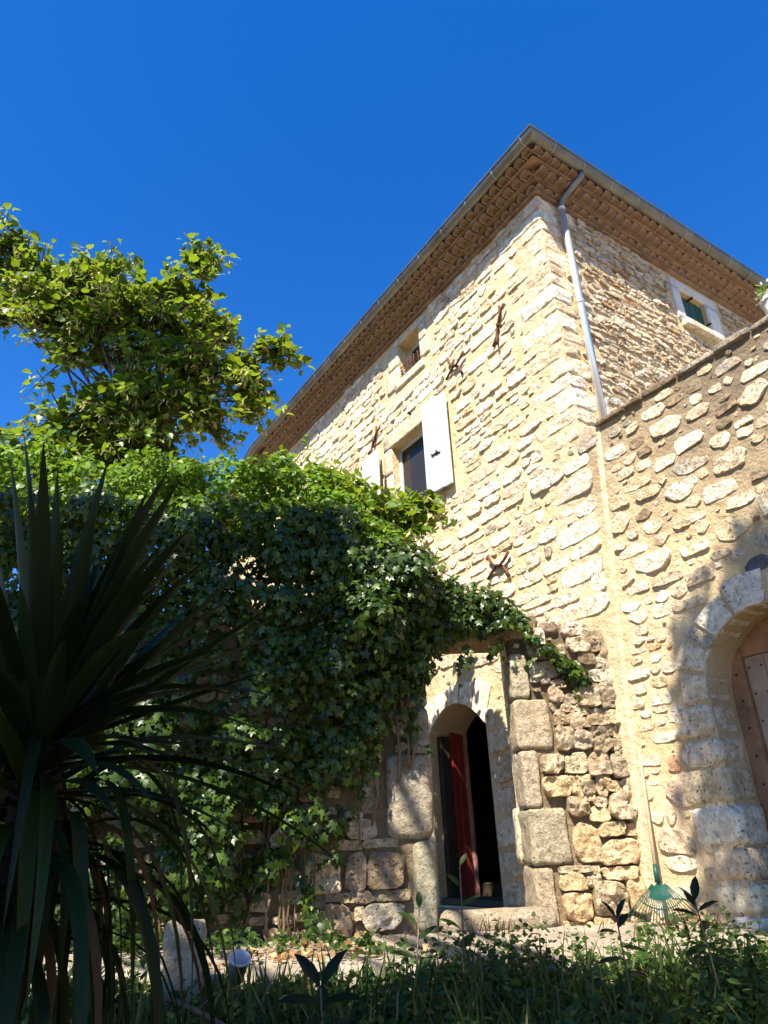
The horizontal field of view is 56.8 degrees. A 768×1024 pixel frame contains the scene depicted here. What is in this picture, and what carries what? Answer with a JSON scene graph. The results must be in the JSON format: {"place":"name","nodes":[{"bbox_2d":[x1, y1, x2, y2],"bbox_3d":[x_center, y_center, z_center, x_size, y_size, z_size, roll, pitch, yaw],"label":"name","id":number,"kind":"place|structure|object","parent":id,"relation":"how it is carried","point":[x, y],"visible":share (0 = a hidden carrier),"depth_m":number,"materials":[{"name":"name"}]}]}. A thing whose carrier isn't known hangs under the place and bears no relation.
{"place":"outdoors","nodes":[
{"label":"outdoors","id":0,"kind":"place"},
{"bbox_2d":[0,0,767,610],"label":"sky","id":1,"kind":"structure","parent":0,"point":[322,144],"materials":[{"name":"blue"}]},
{"bbox_2d":[29,907,767,1000],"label":"terrace","id":2,"kind":"structure","parent":0,"point":[345,965],"depth_m":4.47,"materials":[{"name":"stone"}]},
{"bbox_2d":[55,915,392,962],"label":"wall foot weeds","id":3,"kind":"object","parent":2,"relation":"on","point":[282,939],"depth_m":4.47,"materials":[{"name":"green plant"}]},
{"bbox_2d":[338,911,729,959],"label":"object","id":4,"kind":"object","parent":2,"relation":"on","point":[533,915],"visible":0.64,"depth_m":4.14,"materials":[{"name":"green plant"}]},
{"bbox_2d":[437,910,760,954],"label":"dry grass","id":5,"kind":"structure","parent":2,"relation":"on","point":[509,929],"depth_m":4.95,"materials":[{"name":"green plant"}]},
{"bbox_2d":[628,750,696,923],"bbox_3d":[1.985,2.266,5.489,0.483,1.588,0.339,7,-27,-20],"label":"leaf rake","id":6,"kind":"object","parent":2,"relation":"on","point":[658,891],"visible":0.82,"depth_m":5.20,"materials":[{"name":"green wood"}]},
{"bbox_2d":[89,871,754,1023],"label":"ground","id":7,"kind":"structure","parent":0,"point":[489,876],"depth_m":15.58,"materials":[{"name":"soil"}]},
{"bbox_2d":[0,203,314,527],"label":"linden tree","id":8,"kind":"object","parent":7,"relation":"on","point":[63,305],"visible":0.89,"depth_m":8.73,"materials":[{"name":"green plant"}]},
{"bbox_2d":[0,436,346,1023],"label":"yucca","id":9,"kind":"object","parent":7,"relation":"on","point":[64,682],"visible":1,"depth_m":2.20,"materials":[{"name":"green plant"}]},
{"bbox_2d":[162,919,206,1014],"bbox_3d":[-1.062,2.447,3.757,0.224,0.509,0.213,2,-26,-10],"label":"stone block","id":10,"kind":"object","parent":7,"relation":"on","point":[170,958],"depth_m":3.70,"materials":[{"name":"grey stone"}]},
{"bbox_2d":[274,949,364,1023],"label":"broadleaf plant","id":11,"kind":"object","parent":7,"relation":"on","point":[321,999],"visible":1,"depth_m":2.79,"materials":[{"name":"green plant"}]},
{"bbox_2d":[0,603,652,950],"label":"garden wall","id":12,"kind":"structure","parent":7,"relation":"on","point":[578,846],"depth_m":5.69,"materials":[{"name":"stone"}]},
{"bbox_2d":[0,424,420,611],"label":"climbing shrub","id":13,"kind":"object","parent":12,"relation":"on","point":[183,497],"visible":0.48,"depth_m":6.53,"materials":[{"name":"green plant"}]},
{"bbox_2d":[0,482,592,949],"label":"ivy","id":14,"kind":"object","parent":12,"relation":"attached to","point":[444,616],"visible":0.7,"depth_m":5.65,"materials":[{"name":"green plant"}]},
{"bbox_2d":[274,454,455,565],"bbox_3d":[-0.204,1.418,6.497,1.885,4.732,1.384,-3,-25,0],"label":"linden sapling","id":15,"kind":"object","parent":7,"relation":"on","point":[412,513],"visible":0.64,"depth_m":6.76,"materials":[{"name":"green plant"}]},
{"bbox_2d":[19,907,767,1023],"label":"weeds","id":16,"kind":"object","parent":7,"relation":"on","point":[519,987],"visible":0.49,"depth_m":3.38,"materials":[{"name":"green plant"}]},
{"bbox_2d":[163,987,236,1023],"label":"dry branch","id":17,"kind":"object","parent":16,"relation":"on","point":[195,1010],"visible":0.73,"depth_m":2.91,"materials":[{"name":"brown plant"}]},
{"bbox_2d":[227,949,250,985],"bbox_3d":[-0.768,2.391,3.721,0.120,0.129,0.120,13,4,7],"label":"white pot","id":18,"kind":"object","parent":16,"relation":"on","point":[242,957],"visible":0.83,"depth_m":3.70,"materials":[{"name":"ceramic"}]},
{"bbox_2d":[19,916,767,1023],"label":"grass","id":19,"kind":"structure","parent":7,"relation":"on","point":[304,980],"depth_m":3.41,"materials":[{"name":"green plant"}]},
{"bbox_2d":[22,900,767,1023],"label":"nettles","id":20,"kind":"object","parent":7,"relation":"on","point":[626,1015],"visible":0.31,"depth_m":3.38,"materials":[{"name":"green plant"}]},
{"bbox_2d":[388,891,436,990],"bbox_3d":[0.158,2.350,3.726,0.281,0.634,0.125,-3,-25,0],"label":"willow weed","id":21,"kind":"object","parent":7,"relation":"on","point":[426,931],"visible":0.79,"depth_m":3.77,"materials":[{"name":"green plant"}]},
{"bbox_2d":[129,930,753,1023],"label":"fallen leaves","id":22,"kind":"object","parent":7,"relation":"on","point":[272,954],"visible":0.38,"depth_m":4.37,"materials":[{"name":"brown plant"}]},
{"bbox_2d":[438,853,478,972],"bbox_3d":[0.402,2.318,3.898,0.276,0.798,0.125,9,-27,-23],"label":"tall weed","id":23,"kind":"object","parent":7,"relation":"on","point":[456,881],"visible":0.76,"depth_m":3.95,"materials":[{"name":"green plant"}]},
{"bbox_2d":[213,124,767,922],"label":"stone house","id":24,"kind":"structure","parent":7,"relation":"on","point":[535,312],"depth_m":8.55,"materials":[{"name":"beige stone"}]},
{"bbox_2d":[399,431,426,497],"bbox_3d":[0.513,-0.502,9.728,0.050,1.250,0.930,13,-29,-30],"label":"window","id":25,"kind":"structure","parent":24,"relation":"in","point":[412,457],"depth_m":9.95,"materials":[{"name":"grey glass"}]},
{"bbox_2d":[409,341,420,367],"bbox_3d":[0.558,-2.280,10.515,0.050,0.630,0.540,13,-29,-30],"label":"window","id":26,"kind":"structure","parent":24,"relation":"in","point":[414,349],"depth_m":10.69,"materials":[{"name":"black glass"}]},
{"bbox_2d":[448,732,479,895],"bbox_3d":[0.878,3.361,8.028,0.278,1.790,0.095,17,-32,-36],"label":"door","id":27,"kind":"structure","parent":24,"relation":"in","point":[459,760],"depth_m":8.00,"materials":[{"name":"red paint"}]},
{"bbox_2d":[597,898,649,1022],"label":"seedling","id":28,"kind":"object","parent":7,"relation":"on","point":[621,920],"visible":1,"depth_m":3.19,"materials":[{"name":"green plant"}]},
{"bbox_2d":[581,315,767,929],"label":"annex","id":29,"kind":"object","parent":7,"relation":"on","point":[677,465],"visible":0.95,"depth_m":5.59,"materials":[{"name":"stone"}]},
{"bbox_2d":[732,617,767,831],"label":"arched door","id":30,"kind":"structure","parent":29,"relation":"in","point":[754,647],"depth_m":5.41,"materials":[{"name":"brown wood"}]},
{"bbox_2d":[755,279,767,314],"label":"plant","id":31,"kind":"object","parent":29,"relation":"on","point":[763,302],"visible":0.99,"depth_m":5.70,"materials":[{"name":"green plant"}]},
{"bbox_2d":[672,876,735,1022],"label":"seedling","id":32,"kind":"object","parent":7,"relation":"on","point":[691,899],"visible":1,"depth_m":3.21,"materials":[{"name":"green plant"}]}
]}

